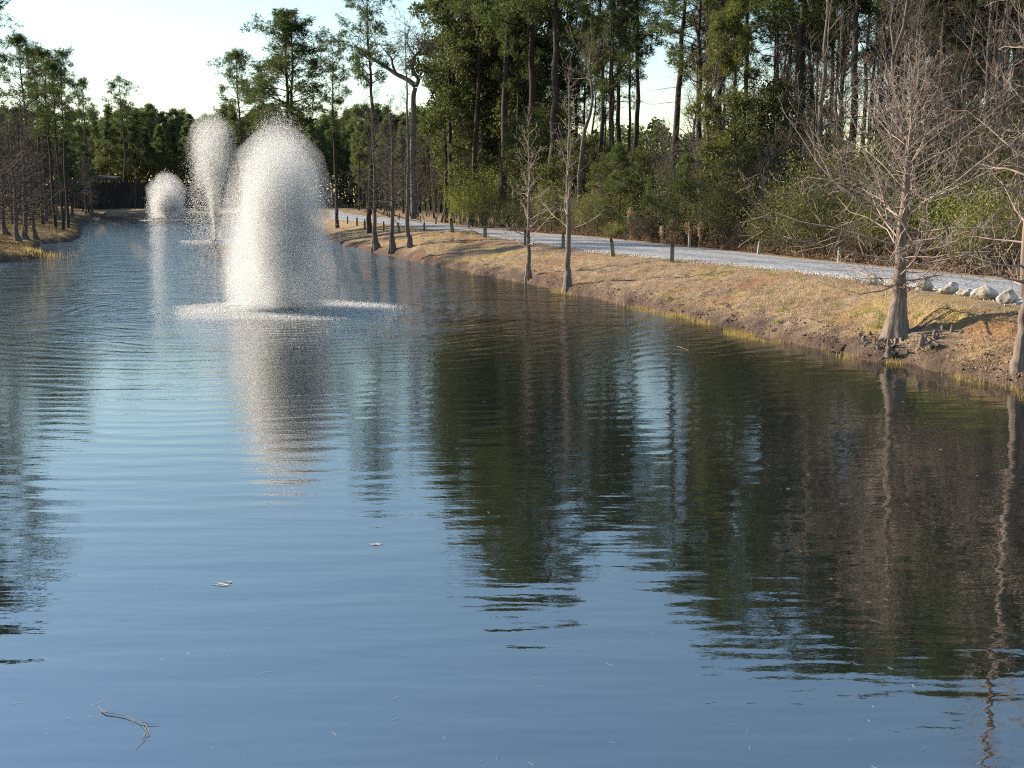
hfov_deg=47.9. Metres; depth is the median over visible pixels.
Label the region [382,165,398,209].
bare tree
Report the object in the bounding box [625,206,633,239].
plume grass
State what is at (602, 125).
pine tree
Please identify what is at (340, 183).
pine tree
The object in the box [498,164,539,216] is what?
shrub
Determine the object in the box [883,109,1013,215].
shrub
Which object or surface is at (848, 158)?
shrub
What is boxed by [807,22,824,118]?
pine tree
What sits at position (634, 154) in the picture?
shrub
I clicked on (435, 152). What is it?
evergreen tree
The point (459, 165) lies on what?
bare tree
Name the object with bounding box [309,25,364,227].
pine tree
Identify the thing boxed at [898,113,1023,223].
shrub
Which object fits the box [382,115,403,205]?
pine tree
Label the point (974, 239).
shrub
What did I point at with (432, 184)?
bare tree
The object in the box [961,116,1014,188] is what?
bare shrub
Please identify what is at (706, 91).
bare tree
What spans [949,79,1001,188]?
bare shrub
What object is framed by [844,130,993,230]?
shrub
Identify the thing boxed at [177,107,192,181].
pine tree
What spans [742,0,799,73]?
pine tree
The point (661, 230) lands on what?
plume grass
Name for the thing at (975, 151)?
shrub
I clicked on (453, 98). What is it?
evergreen tree
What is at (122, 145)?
pine tree
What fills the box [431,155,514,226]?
shrub
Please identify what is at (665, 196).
shrub
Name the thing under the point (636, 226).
shrub
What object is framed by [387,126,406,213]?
pine tree
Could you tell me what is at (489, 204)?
shrub
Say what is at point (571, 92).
pine tree
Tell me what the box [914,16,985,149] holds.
bare tree
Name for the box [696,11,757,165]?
pine tree
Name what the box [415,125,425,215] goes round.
bare tree
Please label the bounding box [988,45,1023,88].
bare tree
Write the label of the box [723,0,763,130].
pine tree
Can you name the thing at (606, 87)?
pine tree
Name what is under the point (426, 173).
pine tree
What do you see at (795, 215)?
shrub
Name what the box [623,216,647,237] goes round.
shrub
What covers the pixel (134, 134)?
pine tree
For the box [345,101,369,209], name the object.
pine tree
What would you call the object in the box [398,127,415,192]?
bare tree
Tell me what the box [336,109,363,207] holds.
pine tree
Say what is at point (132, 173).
pine tree
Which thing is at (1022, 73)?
bare tree
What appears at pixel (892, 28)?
bare tree
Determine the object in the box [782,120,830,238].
bare shrub
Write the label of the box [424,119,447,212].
pine tree
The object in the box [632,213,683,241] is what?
shrub
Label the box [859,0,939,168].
pine tree
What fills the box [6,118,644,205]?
distant woods
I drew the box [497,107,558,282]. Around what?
bald cypress
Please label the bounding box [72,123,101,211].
pine tree
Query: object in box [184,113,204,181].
pine tree
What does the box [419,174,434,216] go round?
bare tree
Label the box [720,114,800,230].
bare shrub
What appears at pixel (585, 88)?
pine tree
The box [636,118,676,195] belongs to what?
bare shrub
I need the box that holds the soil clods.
[421,249,1023,385]
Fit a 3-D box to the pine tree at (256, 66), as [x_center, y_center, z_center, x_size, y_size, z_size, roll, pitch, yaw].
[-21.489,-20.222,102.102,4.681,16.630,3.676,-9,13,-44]
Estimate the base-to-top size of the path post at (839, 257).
0.752 m
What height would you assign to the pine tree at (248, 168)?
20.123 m
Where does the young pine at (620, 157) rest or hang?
on the ground at (353, 235)
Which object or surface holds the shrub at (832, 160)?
on the ground at (353, 235)
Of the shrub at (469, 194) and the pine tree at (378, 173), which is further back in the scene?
the pine tree at (378, 173)
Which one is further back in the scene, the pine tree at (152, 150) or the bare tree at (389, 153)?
the pine tree at (152, 150)
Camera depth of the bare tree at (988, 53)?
46.33 m
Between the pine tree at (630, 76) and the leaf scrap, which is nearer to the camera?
the leaf scrap
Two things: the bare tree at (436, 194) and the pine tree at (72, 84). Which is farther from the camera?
the bare tree at (436, 194)
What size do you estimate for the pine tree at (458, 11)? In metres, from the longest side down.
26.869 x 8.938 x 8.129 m
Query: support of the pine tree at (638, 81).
on the ground at (353, 235)
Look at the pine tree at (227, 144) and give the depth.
213.58 m
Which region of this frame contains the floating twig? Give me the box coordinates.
[98,706,149,746]
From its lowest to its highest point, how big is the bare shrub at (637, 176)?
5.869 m
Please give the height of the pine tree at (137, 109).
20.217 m
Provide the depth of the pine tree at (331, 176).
250.85 m
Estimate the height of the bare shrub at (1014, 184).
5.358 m
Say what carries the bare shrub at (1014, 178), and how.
on the ground at (353, 235)
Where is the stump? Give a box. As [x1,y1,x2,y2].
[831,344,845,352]
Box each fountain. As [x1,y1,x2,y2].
[140,168,189,220]
[157,104,406,321]
[181,103,249,241]
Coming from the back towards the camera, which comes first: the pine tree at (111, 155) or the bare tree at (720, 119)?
the pine tree at (111, 155)
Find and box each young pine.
[590,142,641,234]
[632,176,668,239]
[656,152,709,245]
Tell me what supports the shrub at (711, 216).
on the ground at (353, 235)
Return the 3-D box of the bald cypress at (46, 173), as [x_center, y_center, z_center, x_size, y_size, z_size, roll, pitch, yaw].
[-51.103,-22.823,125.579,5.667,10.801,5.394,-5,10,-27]
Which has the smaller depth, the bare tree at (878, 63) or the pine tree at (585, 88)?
the bare tree at (878, 63)
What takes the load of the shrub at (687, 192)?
on the ground at (353, 235)
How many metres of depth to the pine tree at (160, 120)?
225.32 m
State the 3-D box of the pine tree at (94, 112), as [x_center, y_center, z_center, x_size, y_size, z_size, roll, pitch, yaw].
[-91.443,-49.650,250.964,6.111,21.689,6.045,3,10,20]
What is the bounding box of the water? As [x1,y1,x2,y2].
[0,218,1023,767]
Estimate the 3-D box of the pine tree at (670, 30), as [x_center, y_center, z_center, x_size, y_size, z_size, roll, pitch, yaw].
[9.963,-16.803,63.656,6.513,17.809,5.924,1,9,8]
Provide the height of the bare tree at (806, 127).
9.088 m
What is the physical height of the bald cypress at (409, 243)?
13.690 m
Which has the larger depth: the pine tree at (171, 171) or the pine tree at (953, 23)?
the pine tree at (171, 171)
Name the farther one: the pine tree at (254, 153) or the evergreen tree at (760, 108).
the pine tree at (254, 153)
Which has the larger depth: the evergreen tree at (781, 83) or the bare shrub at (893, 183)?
the evergreen tree at (781, 83)
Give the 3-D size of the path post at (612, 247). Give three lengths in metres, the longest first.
1.106 x 0.165 x 0.165 m
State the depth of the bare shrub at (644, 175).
70.12 m
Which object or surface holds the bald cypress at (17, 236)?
on the ground at (353, 235)
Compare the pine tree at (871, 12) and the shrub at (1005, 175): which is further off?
the pine tree at (871, 12)
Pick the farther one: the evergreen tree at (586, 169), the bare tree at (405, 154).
the bare tree at (405, 154)
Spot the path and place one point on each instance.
(647, 249)
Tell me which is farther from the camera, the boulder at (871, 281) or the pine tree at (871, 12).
the pine tree at (871, 12)
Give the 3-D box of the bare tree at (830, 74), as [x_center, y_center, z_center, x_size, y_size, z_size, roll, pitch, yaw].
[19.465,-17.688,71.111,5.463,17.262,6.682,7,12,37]
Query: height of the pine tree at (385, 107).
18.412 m
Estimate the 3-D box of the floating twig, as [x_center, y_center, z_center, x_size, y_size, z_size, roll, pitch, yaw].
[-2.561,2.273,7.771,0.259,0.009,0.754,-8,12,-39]
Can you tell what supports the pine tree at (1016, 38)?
on the ground at (353, 235)
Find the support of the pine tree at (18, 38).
on the ground at (353, 235)
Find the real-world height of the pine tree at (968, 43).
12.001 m
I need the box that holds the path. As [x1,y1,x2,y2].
[330,210,1021,301]
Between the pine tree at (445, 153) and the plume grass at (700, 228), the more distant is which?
the pine tree at (445, 153)
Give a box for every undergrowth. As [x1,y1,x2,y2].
[354,116,1009,212]
[512,209,1020,278]
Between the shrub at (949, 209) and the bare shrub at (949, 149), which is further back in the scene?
the bare shrub at (949, 149)
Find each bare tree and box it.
[131,176,141,211]
[362,138,379,213]
[365,141,383,187]
[376,123,398,214]
[376,128,399,213]
[381,126,399,181]
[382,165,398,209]
[388,152,405,213]
[394,115,421,215]
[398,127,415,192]
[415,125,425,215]
[415,146,426,219]
[417,137,432,215]
[418,169,426,219]
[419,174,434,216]
[423,163,443,217]
[425,134,443,217]
[426,140,436,218]
[428,106,457,221]
[442,117,470,223]
[463,116,490,223]
[478,78,515,175]
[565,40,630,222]
[643,24,778,231]
[662,4,718,156]
[665,83,731,188]
[669,0,733,168]
[674,0,748,142]
[684,9,725,162]
[710,3,756,132]
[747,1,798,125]
[754,1,809,118]
[757,8,849,169]
[765,39,861,213]
[766,59,834,231]
[767,0,906,235]
[769,0,841,117]
[771,3,867,151]
[781,0,850,169]
[798,2,859,244]
[805,0,879,166]
[809,3,870,159]
[826,2,936,165]
[827,0,966,238]
[840,0,955,211]
[843,2,922,164]
[849,24,982,210]
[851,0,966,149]
[857,1,909,145]
[858,61,887,173]
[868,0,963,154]
[868,0,981,194]
[901,2,968,126]
[909,14,986,158]
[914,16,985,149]
[920,0,1020,166]
[921,11,1009,131]
[932,0,1023,251]
[933,0,1023,155]
[943,6,1022,111]
[943,50,985,146]
[944,0,1023,146]
[978,1,1023,138]
[983,14,1021,139]
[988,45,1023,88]
[1002,15,1023,117]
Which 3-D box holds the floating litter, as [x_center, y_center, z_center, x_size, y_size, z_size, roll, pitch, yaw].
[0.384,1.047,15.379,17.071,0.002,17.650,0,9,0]
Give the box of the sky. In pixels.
[0,0,1023,201]
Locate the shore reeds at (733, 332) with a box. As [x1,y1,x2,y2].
[418,260,1023,397]
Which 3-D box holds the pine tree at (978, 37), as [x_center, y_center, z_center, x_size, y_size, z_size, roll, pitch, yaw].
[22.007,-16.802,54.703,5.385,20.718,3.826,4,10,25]
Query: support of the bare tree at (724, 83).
on the ground at (353, 235)
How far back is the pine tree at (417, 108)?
173.85 m
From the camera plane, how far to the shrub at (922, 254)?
40.36 m
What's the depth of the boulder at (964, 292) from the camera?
28.84 m
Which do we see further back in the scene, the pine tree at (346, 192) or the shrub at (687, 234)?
the pine tree at (346, 192)
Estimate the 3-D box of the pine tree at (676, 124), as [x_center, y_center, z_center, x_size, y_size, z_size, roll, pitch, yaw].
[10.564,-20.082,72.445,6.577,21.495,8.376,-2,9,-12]
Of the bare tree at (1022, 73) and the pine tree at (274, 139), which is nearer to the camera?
the bare tree at (1022, 73)
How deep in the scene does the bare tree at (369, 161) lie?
162.50 m
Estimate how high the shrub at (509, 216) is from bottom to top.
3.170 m
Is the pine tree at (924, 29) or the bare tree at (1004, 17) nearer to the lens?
the bare tree at (1004, 17)
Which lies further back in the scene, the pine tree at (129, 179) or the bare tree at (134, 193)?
the pine tree at (129, 179)
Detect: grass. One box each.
[0,208,161,260]
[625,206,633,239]
[658,225,673,241]
[668,215,678,244]
[683,221,697,242]
[697,221,703,247]
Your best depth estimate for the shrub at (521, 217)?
82.46 m
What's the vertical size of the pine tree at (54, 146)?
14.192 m
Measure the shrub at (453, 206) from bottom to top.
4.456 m
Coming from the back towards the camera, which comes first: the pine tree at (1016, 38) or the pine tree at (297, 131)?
the pine tree at (297, 131)
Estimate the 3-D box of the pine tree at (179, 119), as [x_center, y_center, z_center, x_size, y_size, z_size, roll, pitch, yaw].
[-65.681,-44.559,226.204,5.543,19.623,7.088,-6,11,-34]
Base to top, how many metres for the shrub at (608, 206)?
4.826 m
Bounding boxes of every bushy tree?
[525,179,571,222]
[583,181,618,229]
[688,168,758,244]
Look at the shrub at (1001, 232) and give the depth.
35.74 m
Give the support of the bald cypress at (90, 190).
on the ground at (353, 235)
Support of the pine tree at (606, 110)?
on the ground at (353, 235)
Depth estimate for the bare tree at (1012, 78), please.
44.96 m
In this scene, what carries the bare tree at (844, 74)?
on the ground at (353, 235)
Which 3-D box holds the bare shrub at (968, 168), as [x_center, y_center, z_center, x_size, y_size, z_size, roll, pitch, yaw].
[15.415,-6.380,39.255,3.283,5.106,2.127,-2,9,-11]
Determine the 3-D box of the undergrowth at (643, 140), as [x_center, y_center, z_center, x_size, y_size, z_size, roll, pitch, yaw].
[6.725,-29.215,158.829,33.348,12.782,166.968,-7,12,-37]
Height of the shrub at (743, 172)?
6.120 m
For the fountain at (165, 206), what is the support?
on the water
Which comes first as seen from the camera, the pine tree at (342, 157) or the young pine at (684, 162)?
the young pine at (684, 162)
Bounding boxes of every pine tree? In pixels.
[0,0,11,22]
[0,13,24,214]
[0,31,50,224]
[1,105,25,207]
[5,104,40,213]
[10,45,58,223]
[19,58,77,229]
[21,47,72,227]
[31,128,49,186]
[34,127,62,213]
[35,45,78,227]
[51,128,60,208]
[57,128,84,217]
[58,111,83,211]
[68,77,105,211]
[68,122,89,208]
[71,108,91,124]
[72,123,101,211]
[76,122,101,174]
[86,106,100,123]
[87,120,112,180]
[92,106,126,181]
[99,72,140,181]
[101,131,121,181]
[104,161,122,181]
[106,101,138,181]
[109,118,140,180]
[117,109,153,181]
[119,145,150,181]
[121,110,155,179]
[128,107,148,181]
[133,127,163,181]
[138,103,161,181]
[139,102,166,181]
[148,123,174,181]
[151,110,172,181]
[159,115,186,181]
[159,117,183,180]
[162,107,189,181]
[169,118,189,181]
[170,124,195,181]
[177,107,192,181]
[180,126,196,181]
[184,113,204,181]
[184,124,208,181]
[188,117,206,181]
[196,114,229,180]
[198,113,206,126]
[206,47,273,234]
[207,110,239,207]
[213,103,238,206]
[224,107,251,206]
[230,134,248,182]
[232,15,337,234]
[237,116,257,205]
[239,7,341,236]
[241,57,281,229]
[241,113,258,201]
[242,108,263,205]
[251,128,271,183]
[259,103,284,188]
[272,117,296,170]
[284,127,307,183]
[294,113,311,200]
[299,123,327,207]
[299,128,319,195]
[304,133,324,203]
[307,124,338,207]
[308,129,324,205]
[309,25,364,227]
[314,113,337,206]
[319,120,341,206]
[323,123,351,176]
[326,112,338,205]
[329,132,345,205]
[331,130,354,206]
[333,0,398,233]
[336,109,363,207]
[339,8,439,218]
[342,107,357,206]
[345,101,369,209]
[345,147,349,205]
[348,119,368,207]
[351,127,370,205]
[353,103,370,206]
[360,114,381,209]
[363,107,387,209]
[367,101,381,207]
[367,119,395,211]
[374,128,400,206]
[381,104,391,203]
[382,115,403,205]
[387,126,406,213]
[390,116,409,212]
[393,112,410,202]
[402,113,427,198]
[408,105,424,207]
[410,125,429,212]
[418,106,430,209]
[418,134,434,210]
[419,0,460,222]
[422,135,443,212]
[424,0,471,222]
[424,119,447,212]
[431,131,443,211]
[434,0,518,224]
[465,0,571,226]
[472,0,582,212]
[489,0,546,218]
[495,20,543,201]
[497,0,593,228]
[536,48,551,133]
[543,44,572,124]
[544,29,572,105]
[546,1,604,137]
[551,44,583,136]
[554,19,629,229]
[558,44,590,140]
[562,0,633,160]
[569,5,607,182]
[575,0,643,170]
[576,0,646,167]
[593,60,623,160]
[601,0,659,168]
[605,0,668,174]
[608,0,648,153]
[637,0,750,180]
[639,0,727,170]
[666,1,732,123]
[682,0,781,237]
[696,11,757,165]
[702,0,731,156]
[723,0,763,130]
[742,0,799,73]
[745,0,850,202]
[749,0,803,121]
[765,2,832,117]
[805,38,822,122]
[807,0,886,166]
[807,2,864,163]
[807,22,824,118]
[820,3,895,176]
[823,0,876,221]
[847,0,895,153]
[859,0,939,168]
[871,3,948,157]
[877,1,890,166]
[880,0,950,99]
[901,0,961,153]
[918,0,972,161]
[923,0,1023,132]
[933,35,953,98]
[935,13,1010,127]
[936,2,988,95]
[948,0,1023,138]
[958,0,996,124]
[976,0,1022,147]
[982,0,1022,137]
[1008,8,1023,92]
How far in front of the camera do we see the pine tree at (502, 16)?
92.26 m
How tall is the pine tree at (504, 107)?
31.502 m
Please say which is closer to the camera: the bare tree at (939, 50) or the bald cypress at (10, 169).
the bare tree at (939, 50)
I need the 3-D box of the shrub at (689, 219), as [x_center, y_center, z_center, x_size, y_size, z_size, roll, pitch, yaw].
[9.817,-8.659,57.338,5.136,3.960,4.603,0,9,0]
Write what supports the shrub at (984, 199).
on the ground at (353, 235)
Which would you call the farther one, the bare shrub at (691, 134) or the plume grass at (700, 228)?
the bare shrub at (691, 134)
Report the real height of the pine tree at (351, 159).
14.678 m
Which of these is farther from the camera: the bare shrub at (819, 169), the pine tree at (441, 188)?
the pine tree at (441, 188)
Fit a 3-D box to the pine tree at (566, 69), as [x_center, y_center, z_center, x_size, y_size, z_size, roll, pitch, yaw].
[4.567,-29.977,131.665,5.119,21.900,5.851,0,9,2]
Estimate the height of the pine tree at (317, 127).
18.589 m
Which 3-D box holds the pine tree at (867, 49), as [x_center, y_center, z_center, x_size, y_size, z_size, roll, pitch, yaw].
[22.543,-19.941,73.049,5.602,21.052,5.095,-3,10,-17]
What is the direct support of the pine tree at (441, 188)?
on the ground at (353, 235)
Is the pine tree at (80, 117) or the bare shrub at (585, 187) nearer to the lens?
the bare shrub at (585, 187)
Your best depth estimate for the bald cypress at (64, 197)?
156.06 m
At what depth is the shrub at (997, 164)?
41.16 m
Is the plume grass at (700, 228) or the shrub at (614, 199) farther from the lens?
the shrub at (614, 199)
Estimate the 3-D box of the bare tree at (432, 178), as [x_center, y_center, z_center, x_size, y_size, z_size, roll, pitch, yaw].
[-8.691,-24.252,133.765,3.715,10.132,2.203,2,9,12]
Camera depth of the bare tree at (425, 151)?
144.89 m
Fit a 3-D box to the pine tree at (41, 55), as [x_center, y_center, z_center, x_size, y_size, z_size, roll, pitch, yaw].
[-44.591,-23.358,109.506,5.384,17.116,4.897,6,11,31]
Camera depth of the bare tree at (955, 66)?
55.55 m
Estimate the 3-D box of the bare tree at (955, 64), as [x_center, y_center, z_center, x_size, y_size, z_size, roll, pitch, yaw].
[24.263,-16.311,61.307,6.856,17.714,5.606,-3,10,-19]
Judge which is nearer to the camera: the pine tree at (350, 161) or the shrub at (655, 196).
the shrub at (655, 196)
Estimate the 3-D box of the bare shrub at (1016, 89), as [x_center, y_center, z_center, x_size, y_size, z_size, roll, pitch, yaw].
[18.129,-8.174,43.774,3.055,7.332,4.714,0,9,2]
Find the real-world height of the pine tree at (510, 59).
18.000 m
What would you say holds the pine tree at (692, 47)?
on the ground at (353, 235)
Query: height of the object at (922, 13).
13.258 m
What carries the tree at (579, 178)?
on the ground at (353, 235)
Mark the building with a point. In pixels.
(120, 193)
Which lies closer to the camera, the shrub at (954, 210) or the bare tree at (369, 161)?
the shrub at (954, 210)
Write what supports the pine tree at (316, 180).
on the ground at (353, 235)
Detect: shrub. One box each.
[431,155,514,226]
[439,179,490,224]
[456,181,521,227]
[490,191,526,229]
[491,135,589,229]
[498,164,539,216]
[501,196,571,230]
[521,173,585,231]
[533,174,560,219]
[554,190,599,233]
[558,135,576,223]
[565,187,623,235]
[576,165,594,216]
[578,170,637,232]
[579,168,667,221]
[581,167,633,219]
[587,172,611,229]
[597,218,625,237]
[603,157,706,242]
[606,143,675,223]
[619,208,657,240]
[621,146,646,214]
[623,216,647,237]
[631,146,695,226]
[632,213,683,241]
[634,157,652,211]
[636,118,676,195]
[636,167,702,227]
[642,148,676,222]
[643,126,683,204]
[649,139,701,232]
[650,120,702,235]
[660,159,684,223]
[662,162,712,227]
[663,172,748,245]
[665,154,688,235]
[674,122,710,223]
[674,166,761,248]
[675,110,800,242]
[675,219,708,244]
[684,126,833,245]
[695,119,730,204]
[706,117,791,224]
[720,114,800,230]
[721,129,859,223]
[721,169,744,236]
[725,218,763,246]
[726,177,806,249]
[735,154,786,226]
[742,147,787,245]
[742,203,816,253]
[750,142,800,232]
[752,115,911,249]
[759,157,860,253]
[766,177,860,256]
[771,123,952,257]
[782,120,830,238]
[783,117,932,236]
[786,186,883,259]
[792,127,849,212]
[796,159,849,248]
[798,144,869,239]
[807,88,889,236]
[823,219,889,259]
[832,140,913,233]
[834,178,920,259]
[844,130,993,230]
[849,150,980,256]
[860,126,894,183]
[861,69,952,254]
[865,91,969,219]
[867,80,981,219]
[879,157,912,222]
[879,237,929,263]
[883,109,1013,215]
[886,214,954,265]
[890,78,990,208]
[892,151,1012,255]
[896,162,1022,266]
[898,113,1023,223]
[901,92,1013,250]
[909,163,1022,248]
[909,168,1011,241]
[909,190,1023,268]
[913,117,988,250]
[915,120,1007,255]
[915,233,969,265]
[924,112,971,213]
[931,113,1023,200]
[941,127,1023,244]
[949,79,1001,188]
[951,106,1023,245]
[953,168,1023,270]
[954,131,1023,197]
[961,67,1021,183]
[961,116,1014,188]
[962,221,1021,266]
[989,116,1023,244]
[998,133,1023,235]
[999,146,1023,259]
[1002,195,1023,270]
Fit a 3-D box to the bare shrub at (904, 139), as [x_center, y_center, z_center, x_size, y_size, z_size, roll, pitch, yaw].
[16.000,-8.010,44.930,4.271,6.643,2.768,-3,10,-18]
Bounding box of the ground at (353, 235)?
[0,203,1023,388]
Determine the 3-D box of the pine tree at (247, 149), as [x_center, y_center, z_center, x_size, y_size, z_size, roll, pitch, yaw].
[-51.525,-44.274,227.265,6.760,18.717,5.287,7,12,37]
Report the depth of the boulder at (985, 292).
27.76 m
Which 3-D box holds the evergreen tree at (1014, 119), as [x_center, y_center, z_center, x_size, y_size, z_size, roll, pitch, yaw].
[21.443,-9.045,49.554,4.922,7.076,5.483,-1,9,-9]
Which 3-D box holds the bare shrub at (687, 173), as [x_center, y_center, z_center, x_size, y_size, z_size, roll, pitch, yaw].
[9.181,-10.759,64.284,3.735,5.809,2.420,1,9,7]
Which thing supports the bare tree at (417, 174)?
on the ground at (353, 235)
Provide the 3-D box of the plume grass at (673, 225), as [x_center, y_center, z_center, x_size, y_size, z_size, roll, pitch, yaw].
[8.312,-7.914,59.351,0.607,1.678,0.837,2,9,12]
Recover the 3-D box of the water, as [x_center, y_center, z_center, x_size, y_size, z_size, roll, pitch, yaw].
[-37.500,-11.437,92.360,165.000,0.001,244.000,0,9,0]
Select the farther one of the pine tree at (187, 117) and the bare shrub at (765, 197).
the pine tree at (187, 117)
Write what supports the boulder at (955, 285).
on the ground at (353, 235)
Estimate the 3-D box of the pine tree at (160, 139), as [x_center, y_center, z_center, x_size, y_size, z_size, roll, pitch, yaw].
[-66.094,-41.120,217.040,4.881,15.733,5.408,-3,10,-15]
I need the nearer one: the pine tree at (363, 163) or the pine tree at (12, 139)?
the pine tree at (12, 139)
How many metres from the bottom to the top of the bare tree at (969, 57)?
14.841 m
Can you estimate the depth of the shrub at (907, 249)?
40.99 m
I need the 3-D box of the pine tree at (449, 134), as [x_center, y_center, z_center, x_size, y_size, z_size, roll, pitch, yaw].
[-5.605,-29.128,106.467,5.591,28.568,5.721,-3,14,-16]
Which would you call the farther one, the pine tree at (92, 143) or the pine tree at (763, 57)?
the pine tree at (92, 143)
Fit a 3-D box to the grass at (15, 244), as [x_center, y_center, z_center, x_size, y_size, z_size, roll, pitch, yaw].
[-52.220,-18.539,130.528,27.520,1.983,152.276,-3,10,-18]
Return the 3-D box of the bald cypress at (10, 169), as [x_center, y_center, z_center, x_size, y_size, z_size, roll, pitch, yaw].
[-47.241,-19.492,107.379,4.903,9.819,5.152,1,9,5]
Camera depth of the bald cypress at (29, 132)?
107.31 m
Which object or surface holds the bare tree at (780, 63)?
on the ground at (353, 235)
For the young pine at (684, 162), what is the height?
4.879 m
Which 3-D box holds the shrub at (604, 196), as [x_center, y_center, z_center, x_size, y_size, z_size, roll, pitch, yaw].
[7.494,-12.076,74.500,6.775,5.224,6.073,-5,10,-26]
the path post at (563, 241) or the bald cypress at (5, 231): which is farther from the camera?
the bald cypress at (5, 231)
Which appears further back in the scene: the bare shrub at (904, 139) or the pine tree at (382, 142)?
the pine tree at (382, 142)
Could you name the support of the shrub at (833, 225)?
on the ground at (353, 235)
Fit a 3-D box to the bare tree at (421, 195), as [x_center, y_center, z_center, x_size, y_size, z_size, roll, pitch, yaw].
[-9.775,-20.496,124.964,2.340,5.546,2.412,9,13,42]
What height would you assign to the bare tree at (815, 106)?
9.696 m
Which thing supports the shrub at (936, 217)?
on the ground at (353, 235)
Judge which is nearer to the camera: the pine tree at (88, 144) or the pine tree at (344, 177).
the pine tree at (88, 144)
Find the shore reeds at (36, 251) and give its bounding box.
[2,245,93,260]
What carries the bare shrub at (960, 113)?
on the ground at (353, 235)
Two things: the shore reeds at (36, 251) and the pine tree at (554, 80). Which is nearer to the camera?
the shore reeds at (36, 251)
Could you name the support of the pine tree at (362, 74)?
on the ground at (353, 235)
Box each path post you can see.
[450,217,453,231]
[483,222,486,237]
[524,228,526,245]
[561,231,564,248]
[610,236,614,256]
[624,227,626,240]
[670,241,673,262]
[688,235,690,246]
[757,241,760,253]
[837,247,840,262]
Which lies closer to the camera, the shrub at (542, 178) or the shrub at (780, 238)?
the shrub at (780, 238)
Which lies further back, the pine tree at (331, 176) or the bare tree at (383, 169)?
the pine tree at (331, 176)
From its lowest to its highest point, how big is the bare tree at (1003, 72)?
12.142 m
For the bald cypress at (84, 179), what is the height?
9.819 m
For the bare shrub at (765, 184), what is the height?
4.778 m
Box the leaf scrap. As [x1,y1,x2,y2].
[213,581,231,585]
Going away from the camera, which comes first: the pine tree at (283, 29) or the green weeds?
the green weeds
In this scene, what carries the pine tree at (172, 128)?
on the ground at (353, 235)
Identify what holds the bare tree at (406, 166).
on the ground at (353, 235)
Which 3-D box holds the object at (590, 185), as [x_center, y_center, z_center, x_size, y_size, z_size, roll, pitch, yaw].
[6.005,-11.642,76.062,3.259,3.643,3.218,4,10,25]
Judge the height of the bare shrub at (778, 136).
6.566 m
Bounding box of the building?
[72,175,224,208]
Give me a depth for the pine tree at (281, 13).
94.98 m
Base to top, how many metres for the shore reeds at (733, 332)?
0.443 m
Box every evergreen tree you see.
[401,0,551,222]
[417,1,580,222]
[426,49,496,221]
[454,0,579,216]
[498,101,578,202]
[538,133,611,215]
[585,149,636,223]
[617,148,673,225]
[695,85,815,242]
[715,73,847,218]
[913,119,990,166]
[952,92,1023,163]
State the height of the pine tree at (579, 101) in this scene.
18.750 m
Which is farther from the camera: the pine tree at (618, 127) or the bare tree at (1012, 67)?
the pine tree at (618, 127)
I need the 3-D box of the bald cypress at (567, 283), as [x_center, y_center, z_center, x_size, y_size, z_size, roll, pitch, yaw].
[1.894,-7.274,42.172,2.219,8.459,2.544,-5,10,-28]
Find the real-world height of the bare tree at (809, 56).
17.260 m
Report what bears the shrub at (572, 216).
on the ground at (353, 235)
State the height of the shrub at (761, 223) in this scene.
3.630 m
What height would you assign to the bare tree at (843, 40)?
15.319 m
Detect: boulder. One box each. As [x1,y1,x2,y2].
[862,277,879,285]
[884,278,892,286]
[915,276,933,290]
[938,284,954,293]
[947,282,958,291]
[956,289,971,295]
[970,285,998,299]
[996,289,1018,303]
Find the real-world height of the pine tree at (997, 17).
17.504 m
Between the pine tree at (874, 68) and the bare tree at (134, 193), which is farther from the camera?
the bare tree at (134, 193)
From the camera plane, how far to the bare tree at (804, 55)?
62.60 m
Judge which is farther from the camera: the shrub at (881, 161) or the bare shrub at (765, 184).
the bare shrub at (765, 184)
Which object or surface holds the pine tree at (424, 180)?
on the ground at (353, 235)
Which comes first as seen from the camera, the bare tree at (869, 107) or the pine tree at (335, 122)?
the bare tree at (869, 107)
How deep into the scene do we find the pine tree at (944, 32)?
52.08 m
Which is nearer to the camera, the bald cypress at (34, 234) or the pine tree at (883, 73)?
the pine tree at (883, 73)
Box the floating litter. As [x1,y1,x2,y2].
[12,393,1012,766]
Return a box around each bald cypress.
[0,87,64,239]
[0,89,40,221]
[0,106,31,235]
[0,110,42,241]
[0,121,32,223]
[0,124,57,239]
[6,124,59,224]
[18,128,65,220]
[36,143,77,218]
[44,128,89,215]
[54,145,95,216]
[69,154,99,213]
[75,141,113,214]
[327,83,414,251]
[364,91,425,253]
[386,15,438,248]
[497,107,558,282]
[536,66,604,292]
[734,30,1023,359]
[937,0,1023,376]
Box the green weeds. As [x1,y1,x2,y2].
[460,244,1010,352]
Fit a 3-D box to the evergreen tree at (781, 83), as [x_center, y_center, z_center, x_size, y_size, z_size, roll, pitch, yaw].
[13.696,-11.839,60.532,7.050,9.097,6.329,-3,10,-18]

